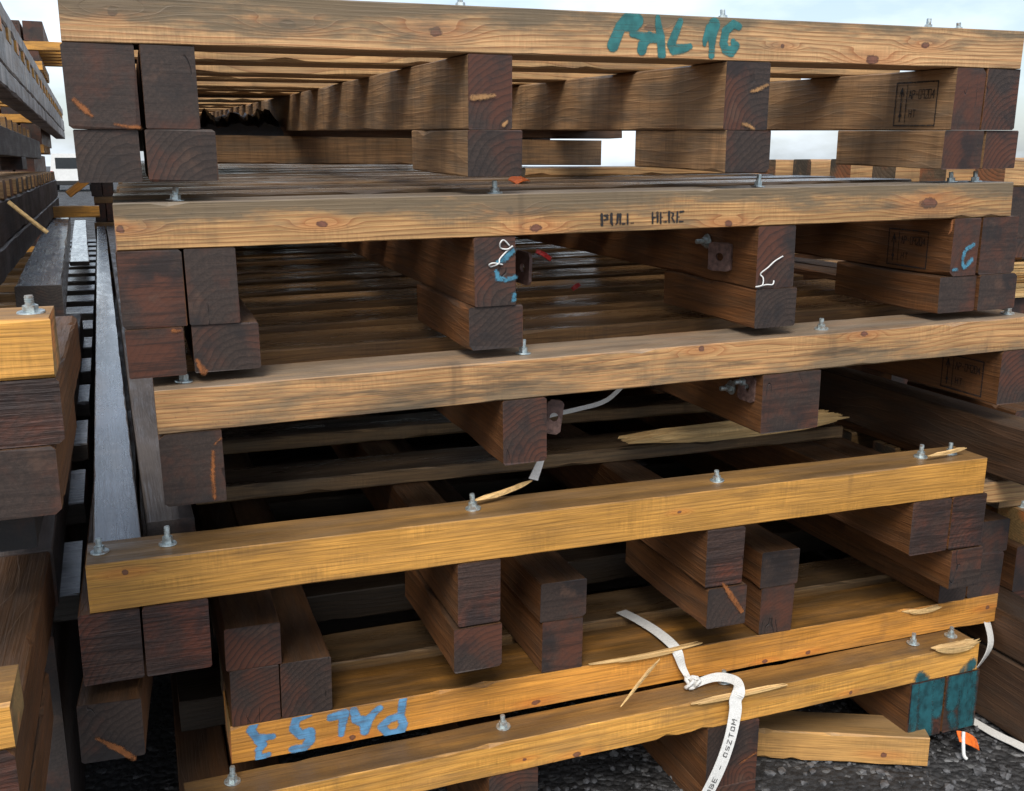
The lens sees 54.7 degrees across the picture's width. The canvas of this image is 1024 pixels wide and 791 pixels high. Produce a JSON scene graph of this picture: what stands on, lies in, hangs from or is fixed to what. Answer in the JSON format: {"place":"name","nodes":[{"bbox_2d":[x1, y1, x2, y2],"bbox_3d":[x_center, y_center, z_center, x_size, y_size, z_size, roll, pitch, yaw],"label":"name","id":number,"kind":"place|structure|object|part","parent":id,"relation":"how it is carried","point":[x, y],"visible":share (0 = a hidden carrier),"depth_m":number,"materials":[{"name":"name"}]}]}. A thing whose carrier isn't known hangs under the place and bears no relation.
{"place":"outdoors","nodes":[
{"label":"outdoors","id":0,"kind":"place"},
{"bbox_2d":[0,0,1023,165],"label":"sky","id":1,"kind":"structure","parent":0,"point":[973,14],"materials":[{"name":"white"}]},
{"bbox_2d":[46,166,1023,790],"bbox_3d":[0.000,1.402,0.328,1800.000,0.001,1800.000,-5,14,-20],"label":"ground","id":2,"kind":"structure","parent":0,"point":[154,768],"depth_m":2.43,"materials":[{"name":"grey asphalt"}]},
{"bbox_2d":[0,239,96,790],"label":"timber pallet","id":3,"kind":"object","parent":2,"relation":"on","point":[63,534],"visible":0.31,"depth_m":2.21,"materials":[{"name":"brown wood"}]},
{"bbox_2d":[0,516,42,551],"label":"loose beam","id":4,"kind":"structure","parent":3,"relation":"on","point":[20,534],"depth_m":1.56,"materials":[{"name":"brown wood"}]},
{"bbox_2d":[0,551,55,790],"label":"timber pallet","id":5,"kind":"object","parent":3,"relation":"on","point":[27,603],"visible":0.96,"depth_m":1.48,"materials":[{"name":"brown wood"}]},
{"bbox_2d":[70,220,89,265],"bbox_3d":[-4.052,-1.489,9.279,0.127,0.031,5.602,-6,14,-22],"label":"wet board","id":6,"kind":"object","parent":3,"relation":"on","point":[79,254],"visible":1,"depth_m":7.99,"materials":[{"name":"grey wood"}]},
{"bbox_2d":[50,153,90,190],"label":"delivery van","id":7,"kind":"object","parent":2,"relation":"on","point":[64,167],"visible":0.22,"depth_m":53.59,"materials":[{"name":"white paint"}]},
{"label":"rear window","id":8,"kind":"part","parent":7,"relation":"part of","materials":[{"name":"grey glass"}]},
{"bbox_2d":[110,263,115,295],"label":"timber pallet","id":9,"kind":"object","parent":2,"relation":"on","point":[113,285],"visible":0.01,"depth_m":11.10,"materials":[{"name":"brown wood"}]},
{"bbox_2d":[107,240,112,271],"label":"timber pallet","id":10,"kind":"object","parent":9,"relation":"on","point":[109,256],"visible":0.01,"depth_m":11.04,"materials":[{"name":"brown wood"}]},
{"bbox_2d":[94,218,112,246],"bbox_3d":[-4.452,-2.277,13.071,1.903,0.274,4.002,-5,14,-21],"label":"timber pallet","id":11,"kind":"object","parent":10,"relation":"on","point":[105,224],"visible":0.06,"depth_m":10.93,"materials":[{"name":"brown wood"}]},
{"bbox_2d":[94,196,112,221],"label":"timber pallet","id":12,"kind":"object","parent":11,"relation":"on","point":[104,203],"visible":0.04,"depth_m":10.90,"materials":[{"name":"brown wood"}]},
{"bbox_2d":[90,182,113,195],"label":"timber pallet","id":13,"kind":"object","parent":12,"relation":"on","point":[101,189],"visible":0.03,"depth_m":10.85,"materials":[{"name":"brown wood"}]},
{"bbox_2d":[170,577,979,790],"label":"timber pallet","id":14,"kind":"object","parent":2,"relation":"on","point":[914,683],"visible":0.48,"depth_m":2.19,"materials":[{"name":"brown wood"}]},
{"bbox_2d":[191,393,1009,763],"bbox_3d":[-1.361,-0.531,6.680,1.945,0.285,9.802,-4,14,-20],"label":"timber pallet","id":15,"kind":"object","parent":14,"relation":"on","point":[291,679],"visible":0.44,"depth_m":2.29,"materials":[{"name":"orange wood"}]},
{"bbox_2d":[76,296,986,763],"bbox_3d":[-1.526,-0.662,6.481,2.004,0.404,9.811,-4,14,-20],"label":"timber pallet","id":16,"kind":"object","parent":15,"relation":"on","point":[144,616],"visible":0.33,"depth_m":2.10,"materials":[{"name":"brown wood"}]},
{"bbox_2d":[93,226,140,542],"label":"loose beam","id":17,"kind":"structure","parent":16,"relation":"on","point":[115,515],"depth_m":2.46,"materials":[{"name":"grey metal"}]},
{"bbox_2d":[107,226,194,535],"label":"loose beam","id":18,"kind":"structure","parent":16,"relation":"on","point":[161,517],"depth_m":2.30,"materials":[{"name":"brown wood"}]},
{"bbox_2d":[475,480,531,500],"bbox_3d":[-0.018,0.192,1.985,0.153,0.016,0.009,-10,17,-37],"label":"wood splinter","id":19,"kind":"object","parent":16,"relation":"on","point":[504,491],"visible":1,"depth_m":1.98,"materials":[{"name":"brown wood"}]},
{"bbox_2d":[152,237,1023,506],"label":"timber pallet","id":20,"kind":"object","parent":16,"relation":"on","point":[344,332],"visible":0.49,"depth_m":2.15,"materials":[{"name":"brown wood"}]},
{"bbox_2d":[111,161,1018,377],"bbox_3d":[-1.459,-1.363,6.427,1.970,0.324,9.804,-6,15,-20],"label":"timber pallet","id":21,"kind":"object","parent":20,"relation":"on","point":[715,245],"visible":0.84,"depth_m":2.06,"materials":[{"name":"brown wood"}]},
{"bbox_2d":[215,135,601,164],"bbox_3d":[-0.387,-1.004,4.069,1.622,0.106,0.101,-5,14,-20],"label":"bearer","id":22,"kind":"object","parent":21,"relation":"on","point":[240,149],"visible":0.63,"depth_m":3.92,"materials":[{"name":"brown wood"}]},
{"bbox_2d":[216,126,621,138],"bbox_3d":[-0.345,-1.090,4.110,1.722,0.041,0.131,-5,14,-20],"label":"bearer shim","id":23,"kind":"object","parent":22,"relation":"on","point":[538,134],"visible":0.29,"depth_m":4.02,"materials":[{"name":"brown wood"}]},
{"bbox_2d":[488,239,512,266],"bbox_3d":[-0.021,-0.267,1.858,0.049,0.052,0.009,-5,14,-20],"label":"white cord","id":24,"kind":"object","parent":21,"relation":"attached to","point":[506,251],"visible":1,"depth_m":1.86,"materials":[{"name":"white fabric"}]},
{"bbox_2d":[508,176,529,183],"bbox_3d":[0.018,-0.549,2.510,0.045,0.010,0.040,-23,44,-36],"label":"plastic scrap","id":25,"kind":"object","parent":21,"relation":"on","point":[516,179],"visible":0.88,"depth_m":2.50,"materials":[{"name":"orange plastic"}]},
{"bbox_2d":[57,0,1023,182],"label":"timber pallet","id":26,"kind":"object","parent":21,"relation":"on","point":[460,88],"visible":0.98,"depth_m":1.98,"materials":[{"name":"brown wood"}]},
{"bbox_2d":[199,108,283,135],"bbox_3d":[-1.368,-1.203,4.435,0.465,0.156,1.500,-5,14,-20],"label":"crumpled sheet","id":27,"kind":"object","parent":26,"relation":"in","point":[264,122],"visible":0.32,"depth_m":3.81,"materials":[{"name":"black plastic"}]},
{"bbox_2d":[535,249,551,260],"bbox_3d":[0.087,-0.381,2.685,0.050,0.014,0.009,27,-19,-24],"label":"plastic scrap","id":28,"kind":"object","parent":21,"relation":"hanging from","point":[544,254],"visible":1,"depth_m":2.68,"materials":[{"name":"red plastic"}]},
{"bbox_2d":[521,166,767,176],"bbox_3d":[0.405,-0.682,3.001,0.822,0.026,0.092,-6,14,-20],"label":"short plank","id":29,"kind":"object","parent":21,"relation":"on","point":[578,171],"visible":0.67,"depth_m":2.91,"materials":[{"name":"brown wood"}]},
{"bbox_2d":[755,256,782,287],"bbox_3d":[0.542,-0.260,2.076,0.065,0.065,0.010,-5,14,-20],"label":"white cord","id":30,"kind":"object","parent":21,"relation":"attached to","point":[764,270],"visible":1,"depth_m":2.07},
{"bbox_2d":[529,389,621,480],"bbox_3d":[0.138,0.062,2.153,0.067,0.169,0.366,10,16,37],"label":"strap","id":31,"kind":"object","parent":20,"relation":"hanging from","point":[536,472],"visible":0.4,"depth_m":2.18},
{"bbox_2d":[571,283,580,290],"bbox_3d":[0.167,-0.284,2.574,0.025,0.012,0.010,-34,-8,-10],"label":"plastic scrap","id":32,"kind":"object","parent":20,"relation":"on","point":[575,286],"visible":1,"depth_m":2.57,"materials":[{"name":"red plastic"}]},
{"bbox_2d":[618,409,848,443],"bbox_3d":[0.587,0.085,2.623,0.680,0.038,0.105,-5,14,-20],"label":"wood splinter","id":33,"kind":"object","parent":16,"relation":"on","point":[717,431],"visible":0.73,"depth_m":2.56,"materials":[{"name":"brown wood"}]},
{"bbox_2d":[928,447,965,456],"bbox_3d":[1.014,0.133,2.306,0.126,0.013,0.007,-6,15,-25],"label":"wood splinter","id":34,"kind":"object","parent":16,"relation":"on","point":[947,452],"visible":1,"depth_m":2.30,"materials":[{"name":"brown wood"}]},
{"bbox_2d":[589,641,702,664],"bbox_3d":[0.300,0.577,2.201,0.285,0.012,0.019,-5,14,-20],"label":"wood splinter","id":35,"kind":"object","parent":15,"relation":"on","point":[662,652],"visible":1,"depth_m":2.20,"materials":[{"name":"brown wood"}]},
{"bbox_2d":[902,605,940,614],"bbox_3d":[1.019,0.535,2.473,0.115,0.017,0.030,-5,14,-20],"label":"wood splinter","id":36,"kind":"object","parent":15,"relation":"on","point":[925,610],"visible":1,"depth_m":2.46,"materials":[{"name":"brown wood"}]},
{"bbox_2d":[974,622,1023,751],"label":"strap","id":37,"kind":"object","parent":15,"relation":"hanging from","point":[998,735],"visible":0.52,"depth_m":2.54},
{"bbox_2d":[983,472,1023,502],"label":"short plank","id":38,"kind":"object","parent":15,"relation":"on","point":[997,489],"visible":0.34,"depth_m":2.43,"materials":[{"name":"brown wood"}]},
{"bbox_2d":[620,659,659,706],"bbox_3d":[0.280,0.624,2.153,0.006,0.059,0.142,12,18,42],"label":"wood splinter","id":39,"kind":"object","parent":14,"relation":"on","point":[643,677],"visible":1,"depth_m":2.15,"materials":[{"name":"brown wood"}]},
{"bbox_2d":[616,610,700,689],"bbox_3d":[0.334,0.593,2.304,0.052,0.093,0.270,-9,16,-34],"label":"strap","id":40,"kind":"object","parent":14,"relation":"on","point":[666,639],"visible":1,"depth_m":2.25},
{"bbox_2d":[693,672,744,790],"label":"strap","id":41,"kind":"object","parent":14,"relation":"hanging from","point":[737,695],"visible":1,"depth_m":2.18,"materials":[{"name":"white"}]},
{"bbox_2d":[691,683,786,704],"bbox_3d":[0.507,0.665,2.202,0.250,0.008,0.014,-5,14,-20],"label":"wood splinter","id":42,"kind":"object","parent":14,"relation":"on","point":[717,698],"visible":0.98,"depth_m":2.20,"materials":[{"name":"brown wood"}]},
{"bbox_2d":[931,639,979,652],"bbox_3d":[1.085,0.614,2.421,0.150,0.022,0.030,-5,14,-20],"label":"wood splinter","id":43,"kind":"object","parent":14,"relation":"on","point":[960,646],"visible":1,"depth_m":2.41,"materials":[{"name":"brown wood"}]},
{"bbox_2d":[428,663,1023,790],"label":"loose stones","id":44,"kind":"object","parent":2,"relation":"on","point":[979,770],"visible":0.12,"depth_m":2.41,"materials":[{"name":"black gravel"}]},
{"bbox_2d":[757,711,929,765],"bbox_3d":[0.744,0.853,2.482,0.552,0.078,0.101,1,13,6],"label":"dunnage plank","id":45,"kind":"object","parent":2,"relation":"on","point":[857,738],"visible":0.69,"depth_m":2.43,"materials":[{"name":"brown wood"}]},
{"bbox_2d":[799,551,1023,742],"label":"loose beam","id":46,"kind":"structure","parent":2,"relation":"on","point":[1000,699],"depth_m":2.57,"materials":[{"name":"brown wood"}]},
{"bbox_2d":[824,549,1023,664],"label":"loose beam","id":47,"kind":"structure","parent":46,"relation":"on","point":[1007,624],"depth_m":2.56,"materials":[{"name":"brown wood"}]},
{"bbox_2d":[870,448,1023,597],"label":"timber pallet","id":48,"kind":"object","parent":2,"relation":"on","point":[1012,577],"visible":0.11,"depth_m":2.67,"materials":[{"name":"brown wood"}]},
{"bbox_2d":[833,381,1023,508],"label":"timber pallet","id":49,"kind":"object","parent":48,"relation":"on","point":[873,440],"visible":0.07,"depth_m":3.02,"materials":[{"name":"brown wood"}]},
{"bbox_2d":[794,257,1023,313],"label":"timber pallet","id":50,"kind":"object","parent":49,"relation":"on","point":[809,269],"visible":0.06,"depth_m":3.30,"materials":[{"name":"brown wood"}]},
{"bbox_2d":[751,158,1023,256],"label":"timber pallet","id":51,"kind":"object","parent":50,"relation":"on","point":[820,167],"visible":0.29,"depth_m":2.88,"materials":[{"name":"brown wood"}]},
{"bbox_2d":[1011,259,1023,297],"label":"split plank","id":52,"kind":"object","parent":50,"relation":"on","point":[1018,271],"depth_m":2.56,"materials":[{"name":"brown wood"}]},
{"bbox_2d":[961,731,967,759],"bbox_3d":[1.121,0.868,2.453,0.014,0.061,0.040,1,13,3],"label":"cable tie","id":53,"kind":"object","parent":2,"relation":"on","point":[964,756],"visible":1,"depth_m":2.45,"materials":[{"name":"white plastic"}]},
{"bbox_2d":[956,731,978,749],"bbox_3d":[1.142,0.861,2.471,0.066,0.010,0.034,26,42,-15],"label":"plastic scrap","id":54,"kind":"object","parent":2,"relation":"on","point":[970,740],"visible":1,"depth_m":2.47,"materials":[{"name":"orange plastic"}]},
{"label":"timber pallet","id":55,"kind":"object","parent":2,"relation":"on","visible":0},
{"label":"timber pallet","id":56,"kind":"object","parent":55,"relation":"on","visible":0},
{"bbox_2d":[27,234,40,251],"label":"timber pallet","id":57,"kind":"object","parent":56,"relation":"on","point":[31,248],"visible":0.05,"depth_m":9.01,"materials":[{"name":"brown wood"}]},
{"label":"timber pallet","id":58,"kind":"object","parent":57,"relation":"on","visible":0},
{"bbox_2d":[0,156,45,171],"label":"timber pallet","id":59,"kind":"object","parent":58,"relation":"on","point":[36,165],"visible":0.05,"depth_m":8.89,"materials":[{"name":"brown wood"}]},
{"bbox_2d":[18,123,51,154],"bbox_3d":[-5.419,-2.494,9.681,1.602,0.257,2.502,-5,14,-22],"label":"timber pallet","id":60,"kind":"object","parent":59,"relation":"on","point":[41,136],"visible":0.29,"depth_m":8.87,"materials":[{"name":"brown wood"}]},
{"bbox_2d":[0,107,33,124],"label":"timber pallet","id":61,"kind":"object","parent":60,"relation":"on","point":[9,113],"visible":0.26,"depth_m":8.73,"materials":[{"name":"brown wood"}]},
{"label":"timber pallet","id":62,"kind":"object","parent":61,"relation":"on","visible":0},
{"bbox_2d":[28,50,49,82],"bbox_3d":[-5.349,-3.135,9.515,1.602,0.162,2.502,-5,14,-22],"label":"timber pallet","id":63,"kind":"object","parent":62,"relation":"on","point":[36,57],"visible":0.18,"depth_m":8.70,"materials":[{"name":"brown wood"}]},
{"bbox_2d":[11,20,61,66],"bbox_3d":[-5.157,-3.352,9.538,1.602,0.243,2.503,-5,14,-22],"label":"timber pallet","id":64,"kind":"object","parent":63,"relation":"on","point":[33,35],"visible":0.38,"depth_m":8.65,"materials":[{"name":"brown wood"}]},
{"bbox_3d":[-0.940,0.035,1.894,0.110,0.121,0.901,-5,14,-22],"label":"loose beam","id":65,"kind":"object","parent":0,"visible":0},
{"bbox_2d":[0,299,80,520],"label":"timber pallet","id":66,"kind":"object","parent":65,"relation":"on","point":[40,358],"visible":1,"depth_m":1.14,"materials":[{"name":"brown wood"}]},
{"bbox_2d":[14,218,70,315],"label":"loose beam","id":67,"kind":"structure","parent":66,"relation":"on","point":[43,279],"depth_m":3.40,"materials":[{"name":"grey wood"}]},
{"bbox_2d":[0,171,58,284],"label":"timber pallet","id":68,"kind":"object","parent":67,"relation":"on","point":[33,195],"visible":0.95,"depth_m":3.97,"materials":[{"name":"brown wood"}]},
{"bbox_2d":[0,116,41,169],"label":"timber pallet","id":69,"kind":"object","parent":68,"relation":"on","point":[19,145],"visible":1,"depth_m":5.43,"materials":[{"name":"brown wood"}]},
{"bbox_2d":[0,2,64,138],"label":"timber pallet","id":70,"kind":"object","parent":69,"relation":"on","point":[26,92],"visible":0.97,"depth_m":4.88,"materials":[{"name":"grey wood"}]},
{"bbox_2d":[7,200,48,233],"bbox_3d":[-1.396,-0.514,2.853,0.131,0.013,0.013,43,-7,-27],"label":"dry stick","id":71,"kind":"object","parent":68,"relation":"on","point":[27,217],"visible":1,"depth_m":2.85,"materials":[{"name":"beige wood"}]},
{"bbox_2d":[65,182,88,196],"bbox_3d":[-2.993,-1.454,6.844,0.202,0.052,0.082,-45,29,-13],"label":"tilted plank","id":72,"kind":"object","parent":68,"relation":"on","point":[74,189],"visible":0.62,"depth_m":6.80,"materials":[{"name":"orange wood"}]},
{"bbox_2d":[53,205,99,217],"bbox_3d":[-2.937,-1.237,6.652,0.302,0.078,0.101,-5,14,-21],"label":"cross plank","id":73,"kind":"object","parent":67,"relation":"on","point":[71,211],"visible":0.94,"depth_m":6.61,"materials":[{"name":"brown wood"}]},
{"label":"timber pallet","id":74,"kind":"object","parent":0,"visible":0},
{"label":"timber pallet","id":75,"kind":"object","parent":74,"relation":"on","visible":0},
{"bbox_2d":[0,252,31,307],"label":"timber pallet","id":76,"kind":"object","parent":75,"relation":"on","point":[7,292],"visible":0.07,"depth_m":4.99,"materials":[{"name":"brown wood"}]},
{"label":"timber pallet","id":77,"kind":"object","parent":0,"visible":0},
{"bbox_2d":[845,365,907,383],"bbox_3d":[1.474,-0.243,5.556,2.602,0.268,1.202,-5,14,-20],"label":"timber pallet","id":78,"kind":"object","parent":77,"relation":"on","point":[880,374],"depth_m":5.21,"materials":[{"name":"brown wood"}]},
{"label":"timber pallet","id":79,"kind":"object","parent":78,"relation":"on","visible":0},
{"bbox_2d":[795,253,1023,258],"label":"timber pallet","id":80,"kind":"object","parent":79,"relation":"on","point":[805,256],"depth_m":5.66,"materials":[{"name":"brown wood"}]},
{"bbox_2d":[819,367,1023,484],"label":"loose beam","id":81,"kind":"structure","parent":79,"relation":"on","point":[911,415],"depth_m":2.62,"materials":[{"name":"brown wood"}]}
]}

